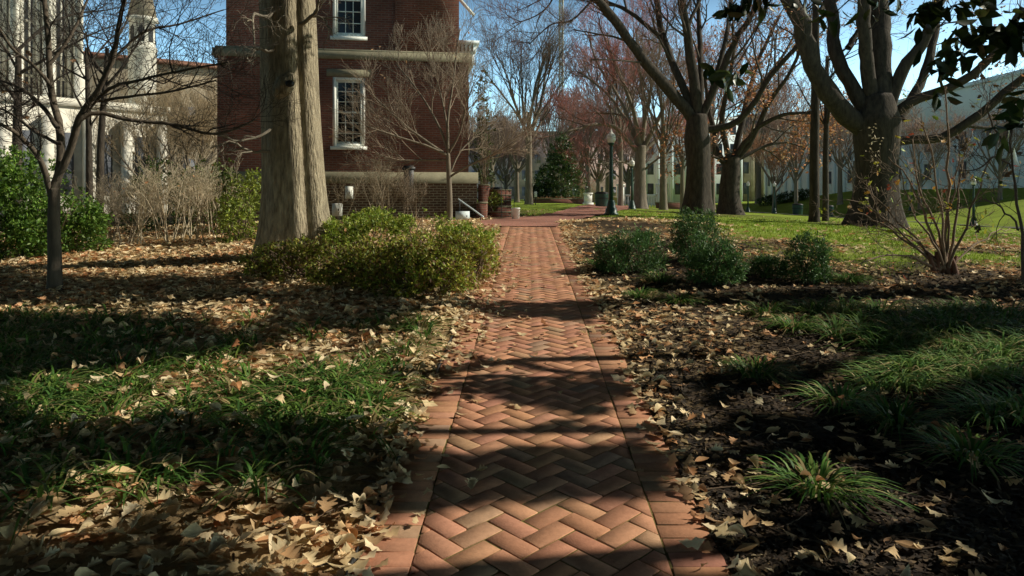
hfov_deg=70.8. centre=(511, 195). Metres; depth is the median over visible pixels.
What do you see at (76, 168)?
stone church
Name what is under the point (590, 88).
bare tree
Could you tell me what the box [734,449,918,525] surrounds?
grass clump
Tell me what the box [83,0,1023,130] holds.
sky
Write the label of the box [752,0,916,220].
bare tree
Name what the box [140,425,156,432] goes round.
fallen leaf
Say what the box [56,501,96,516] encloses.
fallen leaf
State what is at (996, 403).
grass clump
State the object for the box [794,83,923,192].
bare tree
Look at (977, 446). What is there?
grass clump
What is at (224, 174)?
bare shrub
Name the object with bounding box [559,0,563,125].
lattice mast
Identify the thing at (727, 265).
round bush
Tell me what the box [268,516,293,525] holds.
fallen leaf
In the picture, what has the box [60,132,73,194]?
aisle window
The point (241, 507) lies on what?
fallen leaf
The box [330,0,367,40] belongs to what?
window
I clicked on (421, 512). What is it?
fallen leaf
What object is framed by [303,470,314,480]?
fallen leaf
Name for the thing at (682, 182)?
bare tree
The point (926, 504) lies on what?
fallen leaf
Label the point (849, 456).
fallen leaf
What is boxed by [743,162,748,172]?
window
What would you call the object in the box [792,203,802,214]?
litter bin
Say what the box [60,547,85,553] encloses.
fallen leaf
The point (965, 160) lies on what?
window
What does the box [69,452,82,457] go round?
fallen leaf
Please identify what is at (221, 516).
fallen leaf
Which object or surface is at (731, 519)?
fallen leaf
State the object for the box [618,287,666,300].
grass clump
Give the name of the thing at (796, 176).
bare tree
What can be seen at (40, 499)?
fallen leaf
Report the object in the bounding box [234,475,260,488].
fallen leaf
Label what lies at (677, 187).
window
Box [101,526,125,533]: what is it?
fallen leaf
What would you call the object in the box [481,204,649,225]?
cross path
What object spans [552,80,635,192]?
bare tree
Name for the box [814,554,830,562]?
fallen leaf
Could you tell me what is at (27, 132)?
aisle window
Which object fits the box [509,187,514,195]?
window
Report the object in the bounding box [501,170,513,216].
step railing
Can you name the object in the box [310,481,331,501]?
fallen leaf
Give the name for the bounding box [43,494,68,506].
fallen leaf
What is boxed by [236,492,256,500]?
fallen leaf
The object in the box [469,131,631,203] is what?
brick hall
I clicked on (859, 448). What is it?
fallen leaf
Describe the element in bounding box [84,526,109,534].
fallen leaf
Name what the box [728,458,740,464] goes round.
fallen leaf
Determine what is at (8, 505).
fallen leaf
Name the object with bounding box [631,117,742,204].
building
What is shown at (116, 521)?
fallen leaf
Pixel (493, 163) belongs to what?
bare tree
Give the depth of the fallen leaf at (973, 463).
3.44 m
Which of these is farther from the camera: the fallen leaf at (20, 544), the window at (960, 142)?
the window at (960, 142)
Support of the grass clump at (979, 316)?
on the ground at (166, 538)
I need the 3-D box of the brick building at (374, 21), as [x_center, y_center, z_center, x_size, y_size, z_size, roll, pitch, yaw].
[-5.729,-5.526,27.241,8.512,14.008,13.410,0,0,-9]
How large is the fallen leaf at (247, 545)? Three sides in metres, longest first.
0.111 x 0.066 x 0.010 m
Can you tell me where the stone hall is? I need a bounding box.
[83,51,216,207]
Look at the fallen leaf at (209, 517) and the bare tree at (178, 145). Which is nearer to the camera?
the fallen leaf at (209, 517)
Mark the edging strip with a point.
(353, 559)
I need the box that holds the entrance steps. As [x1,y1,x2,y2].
[476,184,511,219]
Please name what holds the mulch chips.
on the ground at (166, 538)
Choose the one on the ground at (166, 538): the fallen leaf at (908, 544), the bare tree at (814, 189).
the bare tree at (814, 189)
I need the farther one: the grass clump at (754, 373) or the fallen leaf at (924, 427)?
the grass clump at (754, 373)
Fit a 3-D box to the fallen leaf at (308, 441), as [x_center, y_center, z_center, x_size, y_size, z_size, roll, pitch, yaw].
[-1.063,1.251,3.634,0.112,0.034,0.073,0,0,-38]
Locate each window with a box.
[22,130,31,186]
[25,0,32,91]
[57,0,63,97]
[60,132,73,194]
[104,135,112,194]
[136,137,148,194]
[181,159,194,178]
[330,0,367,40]
[330,77,366,149]
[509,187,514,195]
[535,154,539,162]
[647,164,653,174]
[647,184,653,193]
[675,164,679,174]
[675,184,679,193]
[716,164,721,174]
[716,184,719,193]
[730,126,735,134]
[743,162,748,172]
[743,183,746,193]
[829,170,830,184]
[846,146,851,161]
[846,168,851,183]
[922,134,930,153]
[923,162,930,181]
[956,129,966,150]
[956,159,966,179]
[996,155,1008,178]
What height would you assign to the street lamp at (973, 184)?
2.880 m
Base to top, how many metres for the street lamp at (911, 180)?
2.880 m
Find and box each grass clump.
[573,257,610,265]
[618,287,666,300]
[630,269,691,283]
[653,291,705,306]
[709,353,820,387]
[723,294,915,321]
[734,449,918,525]
[750,313,827,335]
[776,379,902,418]
[780,309,1023,359]
[816,353,990,404]
[823,390,969,447]
[831,270,883,283]
[843,313,1023,392]
[845,341,1023,389]
[849,301,1023,349]
[882,420,1023,484]
[888,295,1023,324]
[907,347,1023,394]
[907,380,1023,437]
[916,327,1023,369]
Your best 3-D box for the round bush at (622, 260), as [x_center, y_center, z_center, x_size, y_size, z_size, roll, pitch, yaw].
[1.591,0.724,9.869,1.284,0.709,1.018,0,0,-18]
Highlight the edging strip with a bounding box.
[344,292,471,575]
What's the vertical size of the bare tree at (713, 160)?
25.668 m
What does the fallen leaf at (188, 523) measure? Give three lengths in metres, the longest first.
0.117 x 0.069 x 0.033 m
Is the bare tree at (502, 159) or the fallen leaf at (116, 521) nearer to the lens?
the fallen leaf at (116, 521)
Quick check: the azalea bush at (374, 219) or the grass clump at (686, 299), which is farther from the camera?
the azalea bush at (374, 219)
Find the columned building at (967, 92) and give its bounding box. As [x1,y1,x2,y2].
[761,69,1023,201]
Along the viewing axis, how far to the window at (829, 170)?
101.65 m
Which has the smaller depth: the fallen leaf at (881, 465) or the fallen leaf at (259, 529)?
the fallen leaf at (259, 529)
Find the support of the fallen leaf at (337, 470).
on the leaf litter
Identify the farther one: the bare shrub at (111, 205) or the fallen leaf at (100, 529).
the bare shrub at (111, 205)
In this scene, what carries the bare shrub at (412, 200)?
on the ground at (166, 538)
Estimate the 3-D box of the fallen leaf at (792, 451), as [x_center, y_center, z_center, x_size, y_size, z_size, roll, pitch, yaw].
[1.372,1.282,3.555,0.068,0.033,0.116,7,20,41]
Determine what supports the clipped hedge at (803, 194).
on the ground at (166, 538)
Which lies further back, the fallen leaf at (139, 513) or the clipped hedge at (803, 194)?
the clipped hedge at (803, 194)
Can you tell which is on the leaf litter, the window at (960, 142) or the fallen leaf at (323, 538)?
the fallen leaf at (323, 538)
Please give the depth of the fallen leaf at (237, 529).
2.83 m
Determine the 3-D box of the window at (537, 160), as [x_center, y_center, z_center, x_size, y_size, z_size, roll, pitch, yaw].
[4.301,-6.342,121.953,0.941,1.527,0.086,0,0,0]
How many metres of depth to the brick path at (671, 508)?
3.54 m
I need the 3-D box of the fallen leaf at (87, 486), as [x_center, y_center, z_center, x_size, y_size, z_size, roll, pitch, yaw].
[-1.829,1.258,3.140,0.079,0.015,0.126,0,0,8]
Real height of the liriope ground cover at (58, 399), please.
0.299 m
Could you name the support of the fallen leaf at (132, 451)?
on the leaf litter
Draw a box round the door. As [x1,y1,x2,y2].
[346,187,350,196]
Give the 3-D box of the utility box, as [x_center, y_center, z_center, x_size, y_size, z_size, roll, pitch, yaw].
[-4.680,-0.104,20.681,0.196,0.346,0.190,0,0,0]
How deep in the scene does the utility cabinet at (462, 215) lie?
18.73 m
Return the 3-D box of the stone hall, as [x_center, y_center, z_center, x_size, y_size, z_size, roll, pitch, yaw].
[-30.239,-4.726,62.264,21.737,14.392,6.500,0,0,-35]
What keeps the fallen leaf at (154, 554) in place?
on the leaf litter
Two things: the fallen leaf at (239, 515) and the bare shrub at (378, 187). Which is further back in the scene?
the bare shrub at (378, 187)
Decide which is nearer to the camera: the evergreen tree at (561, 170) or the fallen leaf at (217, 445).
the fallen leaf at (217, 445)
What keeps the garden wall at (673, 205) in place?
on the ground at (166, 538)
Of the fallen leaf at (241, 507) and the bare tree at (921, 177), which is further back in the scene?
the bare tree at (921, 177)
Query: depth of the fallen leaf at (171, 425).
3.88 m
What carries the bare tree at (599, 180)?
on the ground at (166, 538)
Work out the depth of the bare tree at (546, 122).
83.17 m
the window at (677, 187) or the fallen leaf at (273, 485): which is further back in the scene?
the window at (677, 187)
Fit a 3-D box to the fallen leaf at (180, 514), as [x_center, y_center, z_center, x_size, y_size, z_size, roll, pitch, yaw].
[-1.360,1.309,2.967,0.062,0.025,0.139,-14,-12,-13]
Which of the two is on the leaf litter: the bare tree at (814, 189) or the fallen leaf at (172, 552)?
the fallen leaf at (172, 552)
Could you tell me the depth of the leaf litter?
5.46 m
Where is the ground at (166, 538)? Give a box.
[0,188,1023,575]
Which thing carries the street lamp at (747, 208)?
on the footpath
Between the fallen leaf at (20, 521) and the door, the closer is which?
the fallen leaf at (20, 521)
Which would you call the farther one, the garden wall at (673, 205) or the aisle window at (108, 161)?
the garden wall at (673, 205)
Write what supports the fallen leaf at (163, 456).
on the leaf litter
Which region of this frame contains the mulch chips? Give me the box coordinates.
[0,236,1023,575]
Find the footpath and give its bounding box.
[652,205,1019,227]
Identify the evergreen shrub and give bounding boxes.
[0,144,114,259]
[214,167,260,242]
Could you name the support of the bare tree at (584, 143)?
on the ground at (166, 538)
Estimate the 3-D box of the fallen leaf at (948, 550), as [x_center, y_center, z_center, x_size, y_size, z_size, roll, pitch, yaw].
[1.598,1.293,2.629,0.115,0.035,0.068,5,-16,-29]
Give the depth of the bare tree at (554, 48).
51.69 m
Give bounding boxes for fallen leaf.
[0,436,18,442]
[0,483,14,495]
[0,496,14,510]
[0,519,10,526]
[4,460,18,466]
[10,516,36,527]
[10,533,48,550]
[12,452,31,465]
[17,499,48,524]
[18,435,37,445]
[20,499,32,508]
[24,537,43,551]
[26,449,44,457]
[33,491,55,505]
[37,530,49,539]
[39,463,56,473]
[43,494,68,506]
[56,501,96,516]
[58,541,75,554]
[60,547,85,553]
[62,443,79,450]
[68,506,93,514]
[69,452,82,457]
[75,474,92,483]
[75,523,102,529]
[78,480,107,488]
[81,458,98,469]
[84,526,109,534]
[85,487,123,498]
[86,527,103,531]
[91,463,116,473]
[100,548,126,555]
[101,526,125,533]
[106,504,127,517]
[107,516,124,528]
[108,466,136,474]
[110,542,128,557]
[119,449,138,455]
[125,514,142,532]
[127,539,141,545]
[128,507,143,521]
[133,534,163,546]
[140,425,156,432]
[147,548,168,561]
[148,497,181,513]
[149,455,164,461]
[161,545,177,559]
[162,452,180,475]
[163,546,187,558]
[165,423,179,429]
[166,501,180,516]
[173,509,187,516]
[179,541,206,553]
[183,519,203,525]
[191,469,204,479]
[202,497,223,506]
[202,504,225,522]
[204,422,219,426]
[209,532,230,549]
[212,504,237,524]
[213,441,226,451]
[221,536,239,550]
[226,456,251,462]
[229,511,247,519]
[230,523,242,536]
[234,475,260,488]
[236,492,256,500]
[238,505,261,512]
[240,540,256,547]
[244,502,262,514]
[247,436,258,443]
[252,523,268,532]
[255,503,275,508]
[265,538,288,561]
[267,478,284,489]
[267,541,300,558]
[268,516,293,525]
[297,524,315,530]
[299,438,311,445]
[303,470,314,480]
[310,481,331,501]
[314,531,334,541]
[317,494,337,515]
[328,490,358,504]
[333,466,342,475]
[408,509,425,515]
[437,464,453,468]
[465,477,477,488]
[477,465,487,470]
[721,473,733,481]
[723,516,738,523]
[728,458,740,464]
[728,462,741,470]
[734,409,752,416]
[735,542,761,551]
[741,511,759,526]
[760,415,779,419]
[761,520,773,525]
[762,427,779,433]
[774,524,808,540]
[784,447,797,458]
[799,431,813,438]
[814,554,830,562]
[815,536,838,553]
[818,481,837,487]
[826,537,846,552]
[836,456,845,461]
[838,436,860,442]
[840,452,861,459]
[842,506,851,517]
[844,429,857,433]
[854,442,865,451]
[876,463,891,468]
[883,440,896,448]
[891,539,921,548]
[905,452,922,460]
[914,502,940,506]
[915,425,926,430]
[920,526,935,531]
[926,507,959,517]
[938,554,959,560]
[942,546,962,555]
[956,540,982,560]
[967,457,982,468]
[998,476,1022,485]
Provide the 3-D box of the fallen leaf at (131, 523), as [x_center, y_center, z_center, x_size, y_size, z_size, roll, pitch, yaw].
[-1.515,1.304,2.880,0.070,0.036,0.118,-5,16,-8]
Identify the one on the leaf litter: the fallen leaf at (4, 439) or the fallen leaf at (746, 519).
the fallen leaf at (4, 439)
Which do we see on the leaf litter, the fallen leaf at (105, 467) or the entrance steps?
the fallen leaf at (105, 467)
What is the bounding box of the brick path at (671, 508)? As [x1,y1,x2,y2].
[352,226,730,575]
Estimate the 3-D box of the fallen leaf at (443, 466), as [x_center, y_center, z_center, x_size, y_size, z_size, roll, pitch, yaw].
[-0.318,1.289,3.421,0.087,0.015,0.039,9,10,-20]
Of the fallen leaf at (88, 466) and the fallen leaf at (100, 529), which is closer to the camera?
the fallen leaf at (100, 529)
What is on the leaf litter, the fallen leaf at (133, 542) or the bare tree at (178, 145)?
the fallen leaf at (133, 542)
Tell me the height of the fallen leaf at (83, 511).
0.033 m
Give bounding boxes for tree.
[0,0,156,206]
[0,0,180,213]
[0,0,199,220]
[0,0,303,290]
[74,81,216,212]
[89,59,216,210]
[107,74,216,215]
[181,0,355,262]
[322,0,548,221]
[463,0,824,214]
[465,0,605,203]
[469,67,503,199]
[469,103,521,187]
[469,109,522,183]
[469,123,538,188]
[493,106,549,201]
[514,80,604,193]
[518,0,743,208]
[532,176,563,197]
[533,132,587,197]
[537,100,618,197]
[547,0,673,205]
[550,28,669,199]
[551,92,640,191]
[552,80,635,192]
[590,101,660,204]
[615,9,718,209]
[649,0,856,214]
[652,80,726,208]
[659,13,810,208]
[698,0,1023,167]
[715,59,809,203]
[728,124,822,210]
[749,0,1023,228]
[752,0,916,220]
[755,68,848,203]
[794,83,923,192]
[799,0,856,221]
[799,89,853,204]
[900,103,969,209]
[951,99,1023,199]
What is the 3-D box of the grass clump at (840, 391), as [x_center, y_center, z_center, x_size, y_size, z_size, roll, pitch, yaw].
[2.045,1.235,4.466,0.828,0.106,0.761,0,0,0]
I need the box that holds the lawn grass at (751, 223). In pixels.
[520,208,1020,283]
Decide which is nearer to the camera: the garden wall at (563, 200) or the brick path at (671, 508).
the brick path at (671, 508)
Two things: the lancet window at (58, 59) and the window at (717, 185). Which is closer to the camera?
the lancet window at (58, 59)
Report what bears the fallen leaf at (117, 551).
on the leaf litter
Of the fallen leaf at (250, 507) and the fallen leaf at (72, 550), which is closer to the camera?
the fallen leaf at (72, 550)
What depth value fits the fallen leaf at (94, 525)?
2.85 m
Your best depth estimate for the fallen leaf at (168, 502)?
3.01 m
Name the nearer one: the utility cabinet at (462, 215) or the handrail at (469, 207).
the utility cabinet at (462, 215)
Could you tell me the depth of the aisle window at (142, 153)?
40.50 m
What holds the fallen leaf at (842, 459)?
on the mulch chips
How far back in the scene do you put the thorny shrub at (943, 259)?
9.52 m
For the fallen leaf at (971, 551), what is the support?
on the mulch chips
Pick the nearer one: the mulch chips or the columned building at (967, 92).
the mulch chips
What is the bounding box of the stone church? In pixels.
[0,0,169,215]
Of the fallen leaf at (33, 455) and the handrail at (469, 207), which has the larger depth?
the handrail at (469, 207)
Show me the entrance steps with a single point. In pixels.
(484, 190)
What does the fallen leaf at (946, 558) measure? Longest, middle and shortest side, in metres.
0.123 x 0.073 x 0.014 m
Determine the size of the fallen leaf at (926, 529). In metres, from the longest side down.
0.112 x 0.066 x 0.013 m
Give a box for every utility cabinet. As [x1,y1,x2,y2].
[332,203,341,215]
[456,211,469,220]
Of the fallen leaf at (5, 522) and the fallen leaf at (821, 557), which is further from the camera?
the fallen leaf at (5, 522)
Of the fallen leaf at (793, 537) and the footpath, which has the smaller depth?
the fallen leaf at (793, 537)
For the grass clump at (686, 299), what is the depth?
7.72 m
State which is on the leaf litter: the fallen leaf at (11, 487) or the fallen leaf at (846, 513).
the fallen leaf at (11, 487)
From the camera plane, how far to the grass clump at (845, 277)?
8.88 m
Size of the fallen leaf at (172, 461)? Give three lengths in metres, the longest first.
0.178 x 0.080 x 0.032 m
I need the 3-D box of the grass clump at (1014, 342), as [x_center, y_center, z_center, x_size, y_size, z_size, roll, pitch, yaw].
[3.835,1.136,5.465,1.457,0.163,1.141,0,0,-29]
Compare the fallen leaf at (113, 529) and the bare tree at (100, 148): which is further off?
the bare tree at (100, 148)
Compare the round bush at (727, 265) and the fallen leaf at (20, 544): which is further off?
the round bush at (727, 265)
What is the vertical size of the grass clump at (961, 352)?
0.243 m
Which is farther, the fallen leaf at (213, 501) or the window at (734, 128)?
the window at (734, 128)
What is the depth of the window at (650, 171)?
139.96 m
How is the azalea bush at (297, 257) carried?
on the ground at (166, 538)
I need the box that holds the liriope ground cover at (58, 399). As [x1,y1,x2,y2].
[0,301,459,552]
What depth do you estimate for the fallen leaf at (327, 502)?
3.00 m
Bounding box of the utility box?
[345,186,352,197]
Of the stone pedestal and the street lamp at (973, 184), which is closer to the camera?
the street lamp at (973, 184)
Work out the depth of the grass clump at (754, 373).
5.02 m
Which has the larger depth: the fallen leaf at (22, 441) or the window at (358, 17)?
the window at (358, 17)
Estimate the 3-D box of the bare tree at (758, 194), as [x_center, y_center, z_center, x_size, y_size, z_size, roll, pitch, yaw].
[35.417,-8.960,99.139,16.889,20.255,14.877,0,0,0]
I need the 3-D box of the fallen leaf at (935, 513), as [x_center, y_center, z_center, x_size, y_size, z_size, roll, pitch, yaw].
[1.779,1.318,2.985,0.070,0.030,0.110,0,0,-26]
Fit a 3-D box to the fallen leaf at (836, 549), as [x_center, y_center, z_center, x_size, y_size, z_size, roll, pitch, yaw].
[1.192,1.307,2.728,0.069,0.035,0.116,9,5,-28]
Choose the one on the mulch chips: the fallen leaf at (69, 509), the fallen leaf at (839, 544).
the fallen leaf at (839, 544)
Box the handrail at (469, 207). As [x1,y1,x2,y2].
[458,198,483,219]
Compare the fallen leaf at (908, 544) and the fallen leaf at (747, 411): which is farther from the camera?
the fallen leaf at (747, 411)
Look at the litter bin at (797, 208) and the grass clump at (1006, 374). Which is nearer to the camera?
the grass clump at (1006, 374)
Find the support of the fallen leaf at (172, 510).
on the leaf litter
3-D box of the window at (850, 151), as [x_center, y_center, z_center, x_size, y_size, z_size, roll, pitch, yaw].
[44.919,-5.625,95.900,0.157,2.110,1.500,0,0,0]
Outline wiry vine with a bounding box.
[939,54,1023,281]
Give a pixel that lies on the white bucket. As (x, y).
(515, 212)
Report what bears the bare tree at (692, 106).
on the ground at (166, 538)
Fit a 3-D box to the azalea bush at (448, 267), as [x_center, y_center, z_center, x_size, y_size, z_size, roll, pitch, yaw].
[-1.069,0.793,8.756,1.885,0.767,2.264,0,0,0]
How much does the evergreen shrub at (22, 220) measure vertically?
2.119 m
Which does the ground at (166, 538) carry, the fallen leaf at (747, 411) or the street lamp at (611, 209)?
the street lamp at (611, 209)
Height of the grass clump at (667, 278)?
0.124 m
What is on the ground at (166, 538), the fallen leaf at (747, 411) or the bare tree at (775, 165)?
the bare tree at (775, 165)
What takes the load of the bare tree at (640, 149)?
on the ground at (166, 538)
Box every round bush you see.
[585,223,676,274]
[666,205,729,265]
[678,228,749,286]
[745,252,795,278]
[781,227,837,284]
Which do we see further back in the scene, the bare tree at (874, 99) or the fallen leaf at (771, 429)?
the bare tree at (874, 99)
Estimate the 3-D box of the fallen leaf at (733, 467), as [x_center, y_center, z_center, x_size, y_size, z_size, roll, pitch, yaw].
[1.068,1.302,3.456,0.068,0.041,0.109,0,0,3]
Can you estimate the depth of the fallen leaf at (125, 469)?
3.25 m
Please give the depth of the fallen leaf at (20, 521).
2.83 m
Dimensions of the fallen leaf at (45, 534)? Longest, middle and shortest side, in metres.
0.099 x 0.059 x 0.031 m
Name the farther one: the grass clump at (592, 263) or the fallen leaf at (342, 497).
the grass clump at (592, 263)
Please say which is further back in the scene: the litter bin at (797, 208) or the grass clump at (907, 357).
the litter bin at (797, 208)
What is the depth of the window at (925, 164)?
78.07 m
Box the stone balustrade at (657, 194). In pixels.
[616,179,659,206]
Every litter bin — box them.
[594,192,608,206]
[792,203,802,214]
[829,205,833,216]
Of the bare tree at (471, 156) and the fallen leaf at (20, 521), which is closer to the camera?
the fallen leaf at (20, 521)
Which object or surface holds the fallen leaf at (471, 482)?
on the brick path at (671, 508)
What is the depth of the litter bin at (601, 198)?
45.64 m
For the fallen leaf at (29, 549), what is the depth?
2.71 m
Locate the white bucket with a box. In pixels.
[511,208,519,218]
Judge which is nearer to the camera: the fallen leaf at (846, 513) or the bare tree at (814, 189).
the fallen leaf at (846, 513)
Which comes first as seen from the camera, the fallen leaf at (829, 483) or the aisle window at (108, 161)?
the fallen leaf at (829, 483)
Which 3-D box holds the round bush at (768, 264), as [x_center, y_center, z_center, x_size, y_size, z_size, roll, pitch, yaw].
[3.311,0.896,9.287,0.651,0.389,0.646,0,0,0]
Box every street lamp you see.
[604,129,617,214]
[628,160,635,209]
[746,182,749,211]
[772,181,776,213]
[908,176,912,210]
[969,177,977,225]
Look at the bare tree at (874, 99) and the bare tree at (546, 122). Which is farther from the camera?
the bare tree at (546, 122)
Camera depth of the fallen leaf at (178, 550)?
2.68 m
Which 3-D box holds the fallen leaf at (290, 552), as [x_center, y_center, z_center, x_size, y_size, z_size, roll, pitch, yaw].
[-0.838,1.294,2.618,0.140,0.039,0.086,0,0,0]
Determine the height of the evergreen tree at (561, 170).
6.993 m
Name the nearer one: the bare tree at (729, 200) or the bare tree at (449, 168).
the bare tree at (449, 168)
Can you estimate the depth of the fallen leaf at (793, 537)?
2.79 m
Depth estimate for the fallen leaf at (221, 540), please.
2.74 m
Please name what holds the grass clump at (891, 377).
on the ground at (166, 538)
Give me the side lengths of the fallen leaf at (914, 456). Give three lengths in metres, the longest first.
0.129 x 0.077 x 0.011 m
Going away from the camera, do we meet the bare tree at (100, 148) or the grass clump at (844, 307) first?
the grass clump at (844, 307)
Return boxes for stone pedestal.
[582,193,593,204]
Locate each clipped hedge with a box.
[538,196,580,197]
[755,188,808,206]
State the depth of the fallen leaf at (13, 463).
3.37 m
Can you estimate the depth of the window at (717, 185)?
139.96 m
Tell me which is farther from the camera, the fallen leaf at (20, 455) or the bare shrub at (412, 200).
the bare shrub at (412, 200)
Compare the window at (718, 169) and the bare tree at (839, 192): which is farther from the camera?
the window at (718, 169)
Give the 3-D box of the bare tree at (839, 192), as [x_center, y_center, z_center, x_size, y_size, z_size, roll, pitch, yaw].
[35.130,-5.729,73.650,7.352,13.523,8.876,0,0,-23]
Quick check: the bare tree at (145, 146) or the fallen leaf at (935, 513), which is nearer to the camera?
the fallen leaf at (935, 513)
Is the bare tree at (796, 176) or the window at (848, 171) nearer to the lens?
the bare tree at (796, 176)
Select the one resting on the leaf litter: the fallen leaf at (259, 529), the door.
the fallen leaf at (259, 529)
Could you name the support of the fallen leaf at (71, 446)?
on the leaf litter
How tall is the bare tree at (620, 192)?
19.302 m
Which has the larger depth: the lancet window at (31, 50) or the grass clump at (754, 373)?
the lancet window at (31, 50)
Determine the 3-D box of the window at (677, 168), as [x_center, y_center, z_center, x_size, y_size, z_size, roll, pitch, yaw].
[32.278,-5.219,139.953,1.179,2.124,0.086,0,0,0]
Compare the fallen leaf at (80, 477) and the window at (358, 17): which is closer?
the fallen leaf at (80, 477)
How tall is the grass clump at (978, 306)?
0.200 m
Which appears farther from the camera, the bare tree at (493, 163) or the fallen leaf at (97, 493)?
the bare tree at (493, 163)
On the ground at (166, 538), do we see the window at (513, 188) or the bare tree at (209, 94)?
the bare tree at (209, 94)
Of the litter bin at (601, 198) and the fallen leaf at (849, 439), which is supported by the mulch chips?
the fallen leaf at (849, 439)
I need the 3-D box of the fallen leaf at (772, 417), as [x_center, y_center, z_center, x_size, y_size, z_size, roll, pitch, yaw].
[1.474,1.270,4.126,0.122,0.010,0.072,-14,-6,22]
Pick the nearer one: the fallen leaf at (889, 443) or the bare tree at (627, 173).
the fallen leaf at (889, 443)
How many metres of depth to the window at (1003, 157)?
65.58 m
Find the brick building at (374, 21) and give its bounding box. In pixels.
[191,0,479,223]
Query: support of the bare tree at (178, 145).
on the ground at (166, 538)
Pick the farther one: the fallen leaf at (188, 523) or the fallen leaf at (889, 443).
the fallen leaf at (889, 443)
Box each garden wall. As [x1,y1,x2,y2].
[533,198,583,203]
[655,202,679,208]
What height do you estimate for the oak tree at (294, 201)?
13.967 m
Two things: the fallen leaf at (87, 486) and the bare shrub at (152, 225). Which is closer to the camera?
the fallen leaf at (87, 486)
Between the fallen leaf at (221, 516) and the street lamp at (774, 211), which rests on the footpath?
the street lamp at (774, 211)
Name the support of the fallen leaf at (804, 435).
on the mulch chips
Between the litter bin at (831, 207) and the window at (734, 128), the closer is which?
the litter bin at (831, 207)
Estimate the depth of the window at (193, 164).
61.00 m
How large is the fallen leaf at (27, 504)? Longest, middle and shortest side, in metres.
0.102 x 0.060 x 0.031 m
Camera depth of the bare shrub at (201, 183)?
14.32 m
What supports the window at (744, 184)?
in the building at (749, 170)
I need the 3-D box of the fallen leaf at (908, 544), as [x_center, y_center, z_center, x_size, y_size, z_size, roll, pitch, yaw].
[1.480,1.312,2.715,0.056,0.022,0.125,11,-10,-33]
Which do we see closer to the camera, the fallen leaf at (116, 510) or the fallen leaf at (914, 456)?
the fallen leaf at (116, 510)
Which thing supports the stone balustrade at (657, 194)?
on the ground at (166, 538)
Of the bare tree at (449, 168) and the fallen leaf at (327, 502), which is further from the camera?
the bare tree at (449, 168)
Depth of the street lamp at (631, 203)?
39.93 m
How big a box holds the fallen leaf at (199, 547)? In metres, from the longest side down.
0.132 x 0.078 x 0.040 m
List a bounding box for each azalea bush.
[236,233,398,287]
[321,205,501,257]
[341,229,500,298]
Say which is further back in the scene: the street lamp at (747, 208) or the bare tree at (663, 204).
the street lamp at (747, 208)
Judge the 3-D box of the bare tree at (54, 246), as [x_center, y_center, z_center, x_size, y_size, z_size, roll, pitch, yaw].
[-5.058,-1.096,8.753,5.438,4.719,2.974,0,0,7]
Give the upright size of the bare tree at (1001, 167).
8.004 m
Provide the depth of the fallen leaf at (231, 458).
3.43 m
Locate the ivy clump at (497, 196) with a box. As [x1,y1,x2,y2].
[488,189,503,211]
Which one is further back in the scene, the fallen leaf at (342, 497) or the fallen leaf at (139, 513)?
the fallen leaf at (342, 497)
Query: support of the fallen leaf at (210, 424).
on the leaf litter
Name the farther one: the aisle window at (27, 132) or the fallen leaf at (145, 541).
the aisle window at (27, 132)
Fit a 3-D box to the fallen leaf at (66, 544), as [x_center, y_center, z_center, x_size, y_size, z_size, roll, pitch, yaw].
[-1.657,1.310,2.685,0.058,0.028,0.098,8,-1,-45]
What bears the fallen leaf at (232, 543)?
on the leaf litter
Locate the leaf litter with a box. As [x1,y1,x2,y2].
[0,209,1023,575]
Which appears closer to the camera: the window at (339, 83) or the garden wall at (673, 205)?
the window at (339, 83)
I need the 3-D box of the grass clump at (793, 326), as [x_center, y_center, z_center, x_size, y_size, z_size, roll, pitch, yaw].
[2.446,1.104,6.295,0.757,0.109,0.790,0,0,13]
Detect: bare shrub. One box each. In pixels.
[67,170,170,244]
[82,151,243,245]
[116,156,190,233]
[178,155,252,234]
[327,147,407,224]
[388,166,430,223]
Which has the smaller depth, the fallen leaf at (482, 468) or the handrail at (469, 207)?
the fallen leaf at (482, 468)
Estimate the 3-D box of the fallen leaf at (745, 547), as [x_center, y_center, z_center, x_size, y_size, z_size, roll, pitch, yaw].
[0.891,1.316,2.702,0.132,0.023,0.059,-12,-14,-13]
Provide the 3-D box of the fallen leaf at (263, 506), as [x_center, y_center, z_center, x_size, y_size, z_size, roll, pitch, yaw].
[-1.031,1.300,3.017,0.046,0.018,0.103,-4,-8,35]
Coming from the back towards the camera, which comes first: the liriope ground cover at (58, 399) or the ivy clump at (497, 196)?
the ivy clump at (497, 196)
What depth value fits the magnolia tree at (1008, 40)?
5.17 m
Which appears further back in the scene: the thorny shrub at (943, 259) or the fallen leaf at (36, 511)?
the thorny shrub at (943, 259)
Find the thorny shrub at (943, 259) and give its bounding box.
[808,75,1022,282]
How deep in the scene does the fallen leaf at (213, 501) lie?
3.04 m
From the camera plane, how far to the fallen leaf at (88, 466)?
3.32 m
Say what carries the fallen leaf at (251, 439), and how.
on the leaf litter
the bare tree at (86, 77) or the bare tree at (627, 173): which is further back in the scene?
the bare tree at (627, 173)

